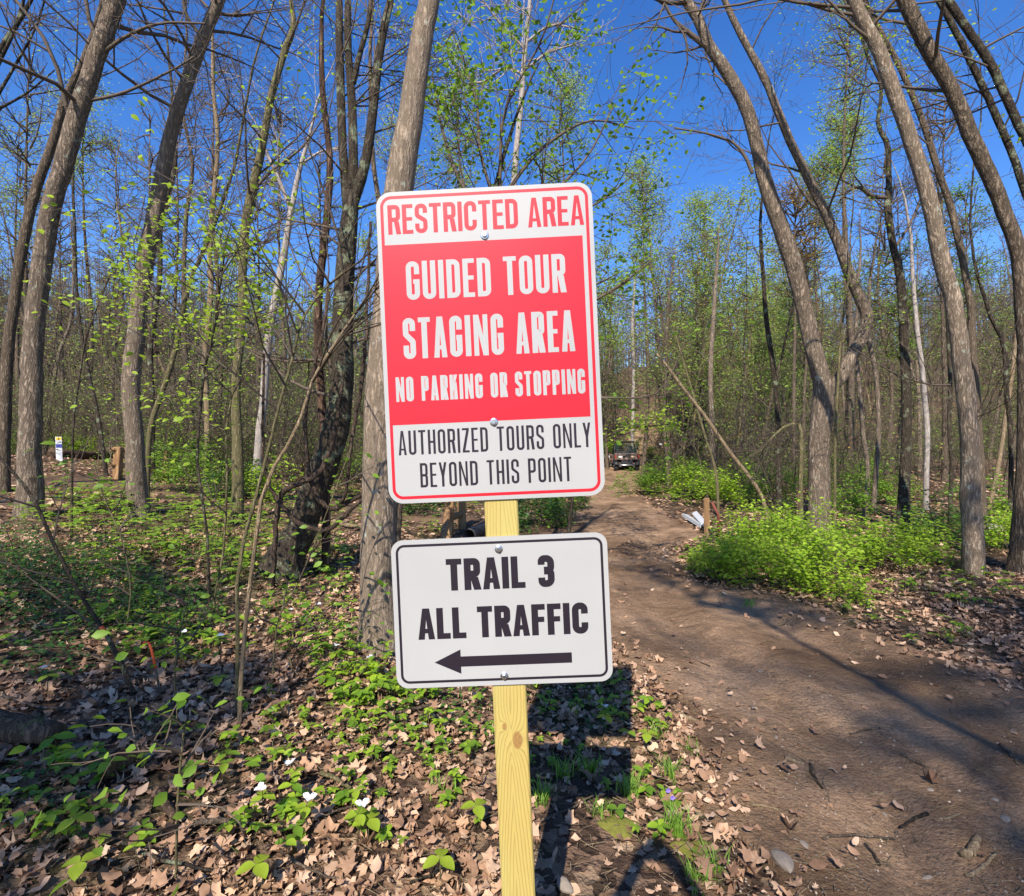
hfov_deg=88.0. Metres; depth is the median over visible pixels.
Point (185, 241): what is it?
tree
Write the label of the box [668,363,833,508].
thicket
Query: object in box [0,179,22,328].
tree
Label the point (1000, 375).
tree
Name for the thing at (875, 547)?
bush
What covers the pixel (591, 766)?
grass tuft
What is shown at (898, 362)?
tree
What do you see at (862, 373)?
tree
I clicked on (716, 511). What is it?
rusty rod
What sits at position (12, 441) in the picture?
thicket
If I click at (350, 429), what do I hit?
thicket
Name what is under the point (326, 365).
tree
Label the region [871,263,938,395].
tree
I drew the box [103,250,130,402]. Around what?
tree
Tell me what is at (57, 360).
thicket
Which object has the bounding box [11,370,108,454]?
thicket
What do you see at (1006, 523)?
bush
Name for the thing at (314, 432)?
thicket
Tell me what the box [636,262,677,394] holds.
tree
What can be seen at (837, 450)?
thicket
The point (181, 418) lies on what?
sapling
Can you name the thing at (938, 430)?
thicket
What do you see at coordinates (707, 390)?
tree
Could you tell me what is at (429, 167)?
tree
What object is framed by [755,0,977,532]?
tree
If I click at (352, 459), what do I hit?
thicket
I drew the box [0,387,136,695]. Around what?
sapling
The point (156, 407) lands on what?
tree
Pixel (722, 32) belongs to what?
sky
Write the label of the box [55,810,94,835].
trillium
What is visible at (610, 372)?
tree
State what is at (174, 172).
tree
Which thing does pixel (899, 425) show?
tree
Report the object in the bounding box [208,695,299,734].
twig
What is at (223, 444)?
thicket
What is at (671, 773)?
grass tuft
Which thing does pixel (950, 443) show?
tree
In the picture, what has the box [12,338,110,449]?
thicket
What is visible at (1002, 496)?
bush
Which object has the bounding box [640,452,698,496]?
bush
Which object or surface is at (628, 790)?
grass tuft
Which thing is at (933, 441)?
thicket
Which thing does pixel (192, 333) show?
tree
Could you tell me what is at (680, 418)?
tree
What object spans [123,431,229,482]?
bush
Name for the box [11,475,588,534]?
trail
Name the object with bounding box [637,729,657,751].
trillium
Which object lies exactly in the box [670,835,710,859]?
moss patch
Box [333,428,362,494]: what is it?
thicket
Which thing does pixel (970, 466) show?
tree
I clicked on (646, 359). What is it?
tree
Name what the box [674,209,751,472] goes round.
tree
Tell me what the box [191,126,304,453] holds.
tree
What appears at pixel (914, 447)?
thicket
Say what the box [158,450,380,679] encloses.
sapling
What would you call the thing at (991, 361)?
tree
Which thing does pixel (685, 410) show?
tree
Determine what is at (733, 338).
tree
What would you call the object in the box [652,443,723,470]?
thicket
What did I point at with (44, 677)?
trillium
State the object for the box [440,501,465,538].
split rail fence
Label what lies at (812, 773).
stick
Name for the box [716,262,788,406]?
tree
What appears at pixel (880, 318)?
tree
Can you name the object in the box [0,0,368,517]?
tree
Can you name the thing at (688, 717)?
stick
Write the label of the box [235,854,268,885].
trillium
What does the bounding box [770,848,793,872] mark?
stone
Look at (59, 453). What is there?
trail marker
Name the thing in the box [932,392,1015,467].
thicket
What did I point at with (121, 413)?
thicket
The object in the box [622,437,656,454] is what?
bush
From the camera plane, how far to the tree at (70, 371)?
38.02 m
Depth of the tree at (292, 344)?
48.54 m
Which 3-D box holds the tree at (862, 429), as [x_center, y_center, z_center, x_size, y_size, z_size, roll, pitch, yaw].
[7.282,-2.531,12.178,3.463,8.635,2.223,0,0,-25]
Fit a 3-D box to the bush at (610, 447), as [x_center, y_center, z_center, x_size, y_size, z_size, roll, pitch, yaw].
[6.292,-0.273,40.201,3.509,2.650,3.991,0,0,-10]
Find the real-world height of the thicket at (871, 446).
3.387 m
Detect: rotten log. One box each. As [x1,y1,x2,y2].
[0,708,66,744]
[97,748,140,779]
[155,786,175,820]
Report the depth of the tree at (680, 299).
32.80 m
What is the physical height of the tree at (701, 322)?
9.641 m
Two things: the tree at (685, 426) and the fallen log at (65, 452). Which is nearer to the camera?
the fallen log at (65, 452)
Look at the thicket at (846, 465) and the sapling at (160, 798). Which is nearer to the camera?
the sapling at (160, 798)
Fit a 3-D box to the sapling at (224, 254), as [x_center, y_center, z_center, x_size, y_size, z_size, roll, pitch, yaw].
[-2.618,-0.441,4.333,2.345,4.018,2.558,0,0,0]
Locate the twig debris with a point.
(550, 793)
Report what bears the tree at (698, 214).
on the ground
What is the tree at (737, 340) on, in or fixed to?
on the ground
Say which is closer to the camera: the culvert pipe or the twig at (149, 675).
the twig at (149, 675)
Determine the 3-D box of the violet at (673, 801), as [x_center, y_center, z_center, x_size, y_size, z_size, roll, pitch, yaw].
[0.728,1.608,2.390,0.081,0.082,0.079,0,0,0]
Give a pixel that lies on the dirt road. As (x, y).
(944, 748)
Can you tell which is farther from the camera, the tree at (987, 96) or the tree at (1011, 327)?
the tree at (1011, 327)
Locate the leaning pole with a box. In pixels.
[654,340,769,533]
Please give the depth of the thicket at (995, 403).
40.41 m
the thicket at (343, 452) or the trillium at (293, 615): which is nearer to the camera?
the trillium at (293, 615)
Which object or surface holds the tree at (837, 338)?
on the ground
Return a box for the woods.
[0,242,1016,434]
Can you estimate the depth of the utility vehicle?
32.97 m
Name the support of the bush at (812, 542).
on the ground
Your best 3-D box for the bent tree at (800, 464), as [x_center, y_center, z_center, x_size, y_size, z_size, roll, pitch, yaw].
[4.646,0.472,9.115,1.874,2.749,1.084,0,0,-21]
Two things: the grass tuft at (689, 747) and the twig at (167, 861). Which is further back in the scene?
the grass tuft at (689, 747)
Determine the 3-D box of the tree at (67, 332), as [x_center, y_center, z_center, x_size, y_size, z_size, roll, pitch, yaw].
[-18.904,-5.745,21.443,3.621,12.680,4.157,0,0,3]
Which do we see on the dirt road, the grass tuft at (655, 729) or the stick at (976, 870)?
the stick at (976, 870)
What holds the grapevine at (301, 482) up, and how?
on the ground
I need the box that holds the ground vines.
[0,511,641,840]
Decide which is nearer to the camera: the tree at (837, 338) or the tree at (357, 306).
the tree at (357, 306)
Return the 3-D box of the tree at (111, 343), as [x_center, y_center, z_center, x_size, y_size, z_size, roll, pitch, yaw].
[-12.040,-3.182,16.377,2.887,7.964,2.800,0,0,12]
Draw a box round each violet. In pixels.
[659,788,675,801]
[663,795,680,808]
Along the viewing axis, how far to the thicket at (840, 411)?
44.23 m
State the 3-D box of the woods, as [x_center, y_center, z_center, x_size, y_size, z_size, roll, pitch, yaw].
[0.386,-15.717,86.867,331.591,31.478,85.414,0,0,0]
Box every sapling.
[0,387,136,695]
[6,224,168,538]
[8,629,301,895]
[21,96,365,621]
[37,455,172,634]
[87,537,267,695]
[114,109,459,710]
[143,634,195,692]
[146,289,302,612]
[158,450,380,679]
[237,217,380,726]
[288,552,392,685]
[567,399,689,532]
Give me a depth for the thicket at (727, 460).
20.75 m
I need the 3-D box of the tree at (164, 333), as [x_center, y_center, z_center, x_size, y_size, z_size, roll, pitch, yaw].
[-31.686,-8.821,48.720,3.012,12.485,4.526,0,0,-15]
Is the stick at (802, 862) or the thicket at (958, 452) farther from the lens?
the thicket at (958, 452)
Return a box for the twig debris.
[14,491,1023,895]
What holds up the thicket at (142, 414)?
on the ground
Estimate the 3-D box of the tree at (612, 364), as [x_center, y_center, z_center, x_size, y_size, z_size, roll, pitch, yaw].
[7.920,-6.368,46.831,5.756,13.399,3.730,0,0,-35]
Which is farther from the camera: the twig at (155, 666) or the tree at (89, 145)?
the tree at (89, 145)
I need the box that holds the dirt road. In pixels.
[559,414,1023,895]
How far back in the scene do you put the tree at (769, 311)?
34.85 m
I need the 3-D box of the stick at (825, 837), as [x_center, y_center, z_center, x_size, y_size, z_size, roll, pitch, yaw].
[1.435,1.616,2.205,0.354,0.056,0.035,0,0,-12]
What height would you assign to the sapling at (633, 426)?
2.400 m
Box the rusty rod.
[711,502,719,536]
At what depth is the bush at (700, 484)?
15.62 m
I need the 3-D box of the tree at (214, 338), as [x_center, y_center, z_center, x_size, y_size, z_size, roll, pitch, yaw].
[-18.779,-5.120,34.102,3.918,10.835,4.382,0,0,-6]
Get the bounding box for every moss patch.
[597,813,639,839]
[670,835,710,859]
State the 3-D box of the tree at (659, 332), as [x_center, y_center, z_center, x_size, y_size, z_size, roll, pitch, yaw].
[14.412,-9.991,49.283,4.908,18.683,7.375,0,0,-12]
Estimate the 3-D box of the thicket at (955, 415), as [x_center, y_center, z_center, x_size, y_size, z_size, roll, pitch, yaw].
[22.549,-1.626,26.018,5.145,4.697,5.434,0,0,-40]
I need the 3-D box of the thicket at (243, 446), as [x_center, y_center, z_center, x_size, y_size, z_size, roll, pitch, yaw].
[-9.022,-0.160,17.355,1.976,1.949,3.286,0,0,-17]
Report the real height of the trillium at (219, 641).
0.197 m
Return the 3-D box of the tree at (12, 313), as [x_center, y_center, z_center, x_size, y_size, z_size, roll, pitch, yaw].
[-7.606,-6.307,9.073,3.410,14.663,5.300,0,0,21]
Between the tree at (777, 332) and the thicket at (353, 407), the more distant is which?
the tree at (777, 332)
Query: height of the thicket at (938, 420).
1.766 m
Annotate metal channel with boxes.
[682,513,703,526]
[692,511,703,526]
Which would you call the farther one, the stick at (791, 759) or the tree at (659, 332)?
the tree at (659, 332)
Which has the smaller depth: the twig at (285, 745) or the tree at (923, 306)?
the twig at (285, 745)
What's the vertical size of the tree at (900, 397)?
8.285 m
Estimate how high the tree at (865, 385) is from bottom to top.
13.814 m
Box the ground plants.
[0,463,1022,868]
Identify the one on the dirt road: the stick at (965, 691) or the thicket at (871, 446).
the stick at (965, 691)
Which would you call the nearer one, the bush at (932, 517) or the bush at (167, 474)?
the bush at (932, 517)
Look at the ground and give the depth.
2.78 m
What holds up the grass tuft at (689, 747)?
on the ground
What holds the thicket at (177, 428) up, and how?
on the ground
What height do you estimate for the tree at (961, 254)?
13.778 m
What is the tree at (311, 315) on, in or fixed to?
on the ground
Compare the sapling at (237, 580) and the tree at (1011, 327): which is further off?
the tree at (1011, 327)
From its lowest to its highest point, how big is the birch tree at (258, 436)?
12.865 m
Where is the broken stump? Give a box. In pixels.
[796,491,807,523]
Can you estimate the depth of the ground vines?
4.13 m
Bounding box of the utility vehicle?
[604,441,639,470]
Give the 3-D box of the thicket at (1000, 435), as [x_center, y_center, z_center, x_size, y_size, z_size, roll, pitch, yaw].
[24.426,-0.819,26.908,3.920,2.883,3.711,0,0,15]
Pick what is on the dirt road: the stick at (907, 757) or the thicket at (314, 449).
the stick at (907, 757)
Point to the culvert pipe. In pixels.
(478, 530)
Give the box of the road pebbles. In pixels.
[613,541,1023,895]
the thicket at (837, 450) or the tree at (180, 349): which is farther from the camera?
the tree at (180, 349)
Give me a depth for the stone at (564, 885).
1.91 m
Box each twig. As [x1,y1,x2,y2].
[0,692,75,710]
[15,711,43,746]
[73,651,212,707]
[121,840,212,871]
[184,817,251,828]
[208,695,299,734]
[273,734,349,748]
[279,849,345,882]
[319,770,351,789]
[319,805,355,818]
[345,544,359,562]
[380,700,440,714]
[410,862,463,884]
[540,788,600,821]
[882,631,920,640]
[897,543,994,578]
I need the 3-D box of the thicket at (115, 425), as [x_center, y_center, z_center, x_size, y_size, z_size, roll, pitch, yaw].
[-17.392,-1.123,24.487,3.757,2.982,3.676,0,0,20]
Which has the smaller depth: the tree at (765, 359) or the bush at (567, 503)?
the bush at (567, 503)
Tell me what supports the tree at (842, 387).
on the ground
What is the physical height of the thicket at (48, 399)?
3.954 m
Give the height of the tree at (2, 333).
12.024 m
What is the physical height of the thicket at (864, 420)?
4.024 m
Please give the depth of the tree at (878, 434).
12.15 m
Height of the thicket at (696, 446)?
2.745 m
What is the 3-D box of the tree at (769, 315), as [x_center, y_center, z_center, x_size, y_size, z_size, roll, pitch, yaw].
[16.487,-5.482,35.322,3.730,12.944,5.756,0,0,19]
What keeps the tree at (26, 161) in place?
on the ground
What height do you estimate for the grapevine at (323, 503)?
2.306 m
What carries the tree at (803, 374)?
on the ground
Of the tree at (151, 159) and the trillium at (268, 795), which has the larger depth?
the tree at (151, 159)
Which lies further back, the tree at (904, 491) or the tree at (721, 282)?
the tree at (721, 282)
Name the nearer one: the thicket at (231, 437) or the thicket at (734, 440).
the thicket at (231, 437)
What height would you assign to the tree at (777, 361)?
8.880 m
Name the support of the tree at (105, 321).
on the ground
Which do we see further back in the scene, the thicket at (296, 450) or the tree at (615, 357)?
the tree at (615, 357)
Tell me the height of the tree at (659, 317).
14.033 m
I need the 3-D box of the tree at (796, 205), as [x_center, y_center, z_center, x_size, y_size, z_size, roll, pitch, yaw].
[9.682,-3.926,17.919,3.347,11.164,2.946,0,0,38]
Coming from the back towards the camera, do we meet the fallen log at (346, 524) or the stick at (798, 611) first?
the fallen log at (346, 524)
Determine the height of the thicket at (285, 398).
5.472 m
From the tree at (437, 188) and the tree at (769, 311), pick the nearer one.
the tree at (437, 188)
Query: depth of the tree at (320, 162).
18.90 m
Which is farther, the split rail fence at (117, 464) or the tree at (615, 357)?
the tree at (615, 357)
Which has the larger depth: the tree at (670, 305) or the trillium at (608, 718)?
the tree at (670, 305)
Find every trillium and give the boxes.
[37,665,59,691]
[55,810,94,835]
[61,852,102,886]
[177,629,192,640]
[208,674,229,694]
[214,633,228,655]
[219,587,229,606]
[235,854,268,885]
[250,782,275,819]
[284,758,305,791]
[288,608,300,626]
[295,792,318,835]
[310,602,321,612]
[329,643,339,658]
[343,798,368,843]
[352,811,379,837]
[359,654,373,669]
[422,848,454,879]
[460,798,486,828]
[596,704,611,733]
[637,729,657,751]
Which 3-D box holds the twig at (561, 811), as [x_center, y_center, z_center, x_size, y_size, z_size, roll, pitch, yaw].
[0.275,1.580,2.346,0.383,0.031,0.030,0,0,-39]
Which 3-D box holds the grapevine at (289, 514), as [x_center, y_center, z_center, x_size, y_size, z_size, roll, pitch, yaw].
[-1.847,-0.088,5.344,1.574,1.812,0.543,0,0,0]
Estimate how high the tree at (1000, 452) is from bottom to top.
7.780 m
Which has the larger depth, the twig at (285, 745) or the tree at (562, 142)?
the tree at (562, 142)
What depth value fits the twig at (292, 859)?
1.93 m
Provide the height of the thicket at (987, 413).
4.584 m
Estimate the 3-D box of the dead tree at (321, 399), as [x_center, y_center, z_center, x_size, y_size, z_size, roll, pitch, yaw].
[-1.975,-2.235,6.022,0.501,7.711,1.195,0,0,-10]
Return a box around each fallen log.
[47,448,112,459]
[331,517,360,528]
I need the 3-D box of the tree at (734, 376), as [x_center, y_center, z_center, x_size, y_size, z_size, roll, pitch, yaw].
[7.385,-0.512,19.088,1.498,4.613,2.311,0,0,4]
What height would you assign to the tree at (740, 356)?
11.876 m
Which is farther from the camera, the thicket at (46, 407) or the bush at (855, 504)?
the thicket at (46, 407)
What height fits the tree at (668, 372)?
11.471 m
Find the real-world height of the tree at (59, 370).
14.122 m
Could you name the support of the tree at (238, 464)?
on the ground
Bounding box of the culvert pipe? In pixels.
[462,521,485,537]
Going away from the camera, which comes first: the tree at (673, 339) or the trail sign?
the trail sign
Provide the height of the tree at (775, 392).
10.819 m
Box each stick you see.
[677,710,704,723]
[750,803,779,810]
[774,609,800,626]
[784,755,802,764]
[792,858,809,864]
[808,763,823,788]
[821,833,895,840]
[849,727,879,734]
[864,842,880,865]
[868,788,894,794]
[899,753,925,766]
[899,812,929,828]
[934,813,960,821]
[952,687,981,695]
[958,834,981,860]
[964,851,997,878]
[998,743,1018,764]
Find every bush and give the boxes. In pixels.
[46,431,105,451]
[116,426,184,465]
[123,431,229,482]
[150,441,230,492]
[198,452,256,499]
[204,446,302,501]
[340,451,359,473]
[402,502,441,515]
[518,495,594,529]
[518,497,592,534]
[541,496,591,511]
[603,427,624,452]
[606,459,661,496]
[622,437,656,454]
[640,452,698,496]
[655,458,702,480]
[663,455,732,501]
[674,456,768,511]
[676,457,741,500]
[679,544,732,576]
[693,517,779,587]
[694,535,745,564]
[708,499,796,563]
[710,456,768,490]
[715,516,865,598]
[722,487,859,559]
[741,458,807,510]
[749,507,879,584]
[783,467,896,519]
[786,554,879,604]
[818,505,959,576]
[840,453,936,503]
[841,503,960,566]
[882,530,960,567]
[894,481,1003,543]
[940,468,1007,519]
[983,499,1011,552]
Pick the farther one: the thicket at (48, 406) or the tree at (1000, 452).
the thicket at (48, 406)
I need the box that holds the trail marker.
[55,437,62,460]
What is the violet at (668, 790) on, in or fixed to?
on the ground
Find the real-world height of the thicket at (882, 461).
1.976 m
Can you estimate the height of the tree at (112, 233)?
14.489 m
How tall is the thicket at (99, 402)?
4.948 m
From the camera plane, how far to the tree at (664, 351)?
26.82 m
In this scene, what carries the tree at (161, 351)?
on the ground
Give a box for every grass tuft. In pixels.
[425,773,456,800]
[531,770,559,807]
[544,754,580,783]
[575,748,605,776]
[583,792,618,821]
[605,765,657,800]
[645,721,670,739]
[650,750,686,784]
[655,791,701,839]
[676,851,721,895]
[677,735,703,757]
[685,827,733,880]
[743,598,755,608]
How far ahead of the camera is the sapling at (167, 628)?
2.91 m
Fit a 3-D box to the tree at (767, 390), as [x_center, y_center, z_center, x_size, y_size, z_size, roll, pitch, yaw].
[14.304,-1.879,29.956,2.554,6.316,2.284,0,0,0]
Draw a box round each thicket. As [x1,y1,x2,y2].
[0,259,256,476]
[11,301,196,460]
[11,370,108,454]
[11,372,88,447]
[11,422,48,454]
[11,424,88,451]
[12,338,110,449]
[12,349,122,452]
[12,351,103,455]
[12,354,77,451]
[12,401,89,450]
[15,373,119,450]
[16,317,216,451]
[45,366,109,414]
[56,366,144,440]
[76,373,120,431]
[76,398,218,475]
[81,364,199,450]
[81,424,120,444]
[85,401,163,447]
[89,355,214,444]
[103,390,215,441]
[104,369,270,478]
[107,367,202,455]
[109,391,174,442]
[114,351,249,467]
[141,360,230,464]
[142,342,305,472]
[171,409,276,477]
[176,376,327,482]
[178,380,299,480]
[183,334,314,467]
[195,311,363,473]
[198,262,331,483]
[202,414,264,470]
[228,389,296,462]
[228,410,299,454]
[241,347,351,473]
[242,391,308,455]
[265,410,339,475]
[273,368,366,467]
[273,425,361,467]
[291,337,366,481]
[297,418,362,484]
[297,435,359,476]
[309,387,363,471]
[312,418,362,489]
[316,361,363,454]
[326,329,370,460]
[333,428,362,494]
[345,410,363,487]
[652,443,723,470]
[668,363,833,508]
[671,452,720,476]
[679,432,709,460]
[690,338,953,511]
[700,435,764,478]
[702,450,789,482]
[716,369,857,487]
[719,433,830,493]
[720,418,772,456]
[721,402,845,488]
[726,401,801,471]
[726,408,798,479]
[728,412,798,479]
[749,409,832,475]
[751,365,986,504]
[783,429,873,472]
[803,442,896,497]
[805,401,945,492]
[807,427,898,488]
[808,394,898,448]
[830,425,898,460]
[830,436,898,478]
[832,394,896,449]
[834,396,865,426]
[839,391,887,417]
[839,408,923,461]
[842,402,874,423]
[855,434,919,489]
[856,415,913,451]
[875,386,916,418]
[900,372,1016,458]
[911,416,1007,470]
[911,417,954,462]
[912,421,992,450]
[913,405,1000,458]
[915,410,957,427]
[919,376,1016,477]
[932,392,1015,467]
[935,379,1016,456]
[951,398,1006,441]
[952,421,1015,457]
[955,414,1016,457]
[979,379,1016,415]
[980,387,1014,424]
[982,390,1016,450]
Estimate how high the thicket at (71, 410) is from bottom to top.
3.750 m
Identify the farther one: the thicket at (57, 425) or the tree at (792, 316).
the tree at (792, 316)
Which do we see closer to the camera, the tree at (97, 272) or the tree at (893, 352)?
the tree at (893, 352)
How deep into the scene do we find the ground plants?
3.25 m
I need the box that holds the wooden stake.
[703,498,709,533]
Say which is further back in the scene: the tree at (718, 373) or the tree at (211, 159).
the tree at (718, 373)
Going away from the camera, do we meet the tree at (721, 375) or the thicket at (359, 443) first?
the thicket at (359, 443)
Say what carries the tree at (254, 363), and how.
on the ground
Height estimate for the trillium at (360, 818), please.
0.197 m
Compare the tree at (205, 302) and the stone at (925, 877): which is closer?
the stone at (925, 877)
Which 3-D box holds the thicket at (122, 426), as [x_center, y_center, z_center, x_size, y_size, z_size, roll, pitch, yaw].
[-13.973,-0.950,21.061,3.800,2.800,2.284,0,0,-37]
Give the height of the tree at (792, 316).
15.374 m
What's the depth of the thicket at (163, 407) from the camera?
18.86 m
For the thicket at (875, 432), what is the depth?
32.61 m
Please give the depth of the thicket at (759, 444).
22.22 m
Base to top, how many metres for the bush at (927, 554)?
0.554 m
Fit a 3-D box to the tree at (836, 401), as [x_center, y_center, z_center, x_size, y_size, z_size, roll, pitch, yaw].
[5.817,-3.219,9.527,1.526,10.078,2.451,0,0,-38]
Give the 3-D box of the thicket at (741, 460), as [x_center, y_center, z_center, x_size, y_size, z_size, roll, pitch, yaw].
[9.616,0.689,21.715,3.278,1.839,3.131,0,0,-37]
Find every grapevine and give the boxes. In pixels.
[261,354,361,532]
[269,382,343,588]
[302,287,361,510]
[336,222,371,504]
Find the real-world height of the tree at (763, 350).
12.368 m
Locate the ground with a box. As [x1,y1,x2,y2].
[0,339,1023,895]
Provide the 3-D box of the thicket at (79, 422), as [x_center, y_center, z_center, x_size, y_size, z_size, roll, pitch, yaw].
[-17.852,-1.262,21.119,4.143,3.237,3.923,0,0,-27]
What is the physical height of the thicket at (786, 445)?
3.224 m
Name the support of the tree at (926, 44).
on the ground
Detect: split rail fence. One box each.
[110,447,172,482]
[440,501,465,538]
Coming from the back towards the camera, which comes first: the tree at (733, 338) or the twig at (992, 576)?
the tree at (733, 338)
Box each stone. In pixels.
[557,876,572,893]
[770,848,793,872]
[799,840,808,848]
[922,875,932,879]
[1000,814,1010,821]
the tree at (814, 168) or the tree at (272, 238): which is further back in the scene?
the tree at (814, 168)
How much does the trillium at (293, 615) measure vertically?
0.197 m
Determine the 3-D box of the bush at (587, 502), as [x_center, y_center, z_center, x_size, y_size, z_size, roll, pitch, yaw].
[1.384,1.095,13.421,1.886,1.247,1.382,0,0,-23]
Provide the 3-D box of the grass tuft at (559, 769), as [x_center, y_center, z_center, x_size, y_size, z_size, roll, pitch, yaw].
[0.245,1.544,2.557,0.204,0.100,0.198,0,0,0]
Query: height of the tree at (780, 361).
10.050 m
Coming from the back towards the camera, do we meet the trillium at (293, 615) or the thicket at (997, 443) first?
the thicket at (997, 443)
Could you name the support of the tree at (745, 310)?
on the ground
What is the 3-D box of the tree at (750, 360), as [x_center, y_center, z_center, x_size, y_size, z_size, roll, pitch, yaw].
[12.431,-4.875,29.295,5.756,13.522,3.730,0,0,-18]
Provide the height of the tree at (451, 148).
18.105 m
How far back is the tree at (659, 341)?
24.41 m
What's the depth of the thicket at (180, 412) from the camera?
16.57 m
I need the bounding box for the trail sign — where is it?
[376,182,612,895]
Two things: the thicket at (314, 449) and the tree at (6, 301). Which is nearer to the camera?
the thicket at (314, 449)
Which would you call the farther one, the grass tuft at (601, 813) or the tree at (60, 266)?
the tree at (60, 266)
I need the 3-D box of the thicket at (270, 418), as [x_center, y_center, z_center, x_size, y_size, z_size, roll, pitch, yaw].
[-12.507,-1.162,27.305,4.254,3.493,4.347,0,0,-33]
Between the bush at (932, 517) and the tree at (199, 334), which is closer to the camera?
the bush at (932, 517)
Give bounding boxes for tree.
[0,0,81,313]
[0,0,227,491]
[0,0,245,123]
[0,0,312,519]
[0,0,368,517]
[0,93,63,424]
[0,162,79,371]
[0,168,109,453]
[0,177,33,193]
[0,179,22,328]
[0,221,28,355]
[0,241,31,349]
[0,242,50,371]
[0,275,21,384]
[1,0,150,476]
[7,179,102,435]
[13,296,100,437]
[13,304,87,418]
[14,273,82,383]
[19,40,133,450]
[29,0,271,478]
[43,233,88,434]
[46,335,83,431]
[49,285,83,402]
[54,216,177,391]
[68,337,122,409]
[69,129,150,451]
[75,328,120,428]
[80,214,201,425]
[80,254,123,404]
[85,109,195,456]
[93,274,127,402]
[98,298,161,393]
[99,106,209,424]
[99,245,169,387]
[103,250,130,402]
[114,0,293,479]
[116,0,302,477]
[125,309,196,412]
[132,0,414,483]
[137,68,214,425]
[145,0,344,501]
[154,0,487,580]
[154,36,250,462]
[157,291,176,387]
[160,253,228,427]
[164,323,200,385]
[169,260,275,459]
[171,0,385,523]
[180,246,229,428]
[186,274,251,423]
[188,247,260,411]
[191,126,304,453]
[192,275,224,362]
[194,226,270,380]
[232,321,273,404]
[235,72,320,467]
[252,302,313,456]
[258,0,488,542]
[268,341,291,431]
[269,323,281,398]
[271,317,300,390]
[278,124,360,383]
[278,214,376,476]
[290,308,359,434]
[299,269,330,419]
[312,146,379,386]
[313,0,343,572]
[328,279,374,367]
[352,262,372,449]
[355,0,466,656]
[359,99,434,276]
[363,159,476,283]
[364,0,754,469]
[417,131,440,190]
[425,29,501,188]
[438,0,620,185]
[504,54,604,184]
[545,0,948,534]
[574,0,1023,576]
[594,232,635,468]
[595,259,624,394]
[596,295,634,394]
[597,222,690,445]
[598,303,636,403]
[598,312,627,439]
[598,322,632,419]
[599,290,629,406]
[599,307,622,429]
[600,141,678,479]
[600,275,636,410]
[602,219,722,486]
[603,237,719,513]
[604,234,702,461]
[610,162,709,479]
[615,205,724,486]
[616,270,712,474]
[623,277,680,452]
[633,166,766,470]
[633,268,699,461]
[634,231,725,449]
[634,254,732,476]
[634,282,704,445]
[636,255,684,429]
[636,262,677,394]
[636,282,730,426]
[637,236,724,421]
[640,194,767,487]
[642,231,744,473]
[642,261,717,442]
[644,284,734,482]
[648,268,700,439]
[649,299,707,414]
[652,377,703,482]
[653,225,740,457]
[656,241,741,470]
[659,285,737,444]
[660,260,706,446]
[670,37,827,520]
[670,172,746,465]
[671,256,765,460]
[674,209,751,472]
[675,298,732,461]
[680,319,768,473]
[684,317,737,464]
[685,294,753,463]
[688,258,758,420]
[690,275,781,457]
[693,369,740,473]
[696,351,740,469]
[698,229,774,443]
[703,289,758,422]
[705,228,789,481]
[706,211,799,484]
[707,283,793,465]
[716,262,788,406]
[717,360,752,460]
[718,272,797,454]
[718,276,781,429]
[718,276,792,429]
[725,213,834,470]
[725,241,822,419]
[725,294,755,408]
[725,395,849,529]
[729,232,788,429]
[731,246,792,399]
[736,259,787,423]
[740,292,807,474]
[741,241,837,425]
[741,252,821,413]
[744,144,853,490]
[744,285,811,473]
[747,308,826,441]
[749,267,811,369]
[753,305,811,471]
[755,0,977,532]
[755,364,789,432]
[756,272,802,406]
[758,229,835,397]
[760,205,843,487]
[765,107,979,513]
[772,238,821,430]
[772,273,843,421]
[772,313,831,435]
[777,0,1023,534]
[777,257,843,452]
[781,250,875,444]
[782,0,1023,574]
[784,232,840,423]
[784,320,839,449]
[786,1,907,534]
[786,135,860,336]
[789,171,902,515]
[791,222,844,435]
[797,293,845,386]
[799,0,1023,191]
[804,240,908,445]
[805,81,889,464]
[806,284,853,406]
[807,0,884,492]
[821,0,1023,200]
[825,282,845,376]
[825,303,845,414]
[826,114,1009,509]
[834,139,947,477]
[838,270,874,412]
[839,224,957,368]
[843,214,900,451]
[843,337,877,423]
[844,49,1022,535]
[863,214,945,469]
[863,281,893,375]
[868,351,899,432]
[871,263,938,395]
[875,158,980,471]
[881,249,947,433]
[881,358,920,428]
[884,0,1023,535]
[886,317,930,398]
[893,322,933,416]
[902,74,978,481]
[906,255,931,354]
[911,320,933,406]
[911,324,952,423]
[912,318,966,403]
[915,229,985,421]
[917,172,1007,339]
[924,302,941,401]
[961,194,1023,521]
[963,283,1010,404]
[974,212,1021,458]
[974,263,1016,494]
[977,309,1013,399]
[978,270,1016,457]
[984,322,1016,418]
[991,300,1016,415]
[993,266,1016,376]
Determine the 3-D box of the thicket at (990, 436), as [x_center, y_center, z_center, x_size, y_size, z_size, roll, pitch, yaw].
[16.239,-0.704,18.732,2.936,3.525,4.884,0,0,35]
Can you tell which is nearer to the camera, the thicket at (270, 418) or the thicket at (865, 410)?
the thicket at (270, 418)
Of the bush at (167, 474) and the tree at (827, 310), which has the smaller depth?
the bush at (167, 474)
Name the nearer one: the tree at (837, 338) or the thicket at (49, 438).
the thicket at (49, 438)
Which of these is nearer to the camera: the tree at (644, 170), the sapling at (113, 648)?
the sapling at (113, 648)
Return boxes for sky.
[0,0,1023,370]
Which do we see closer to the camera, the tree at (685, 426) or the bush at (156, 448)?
the bush at (156, 448)

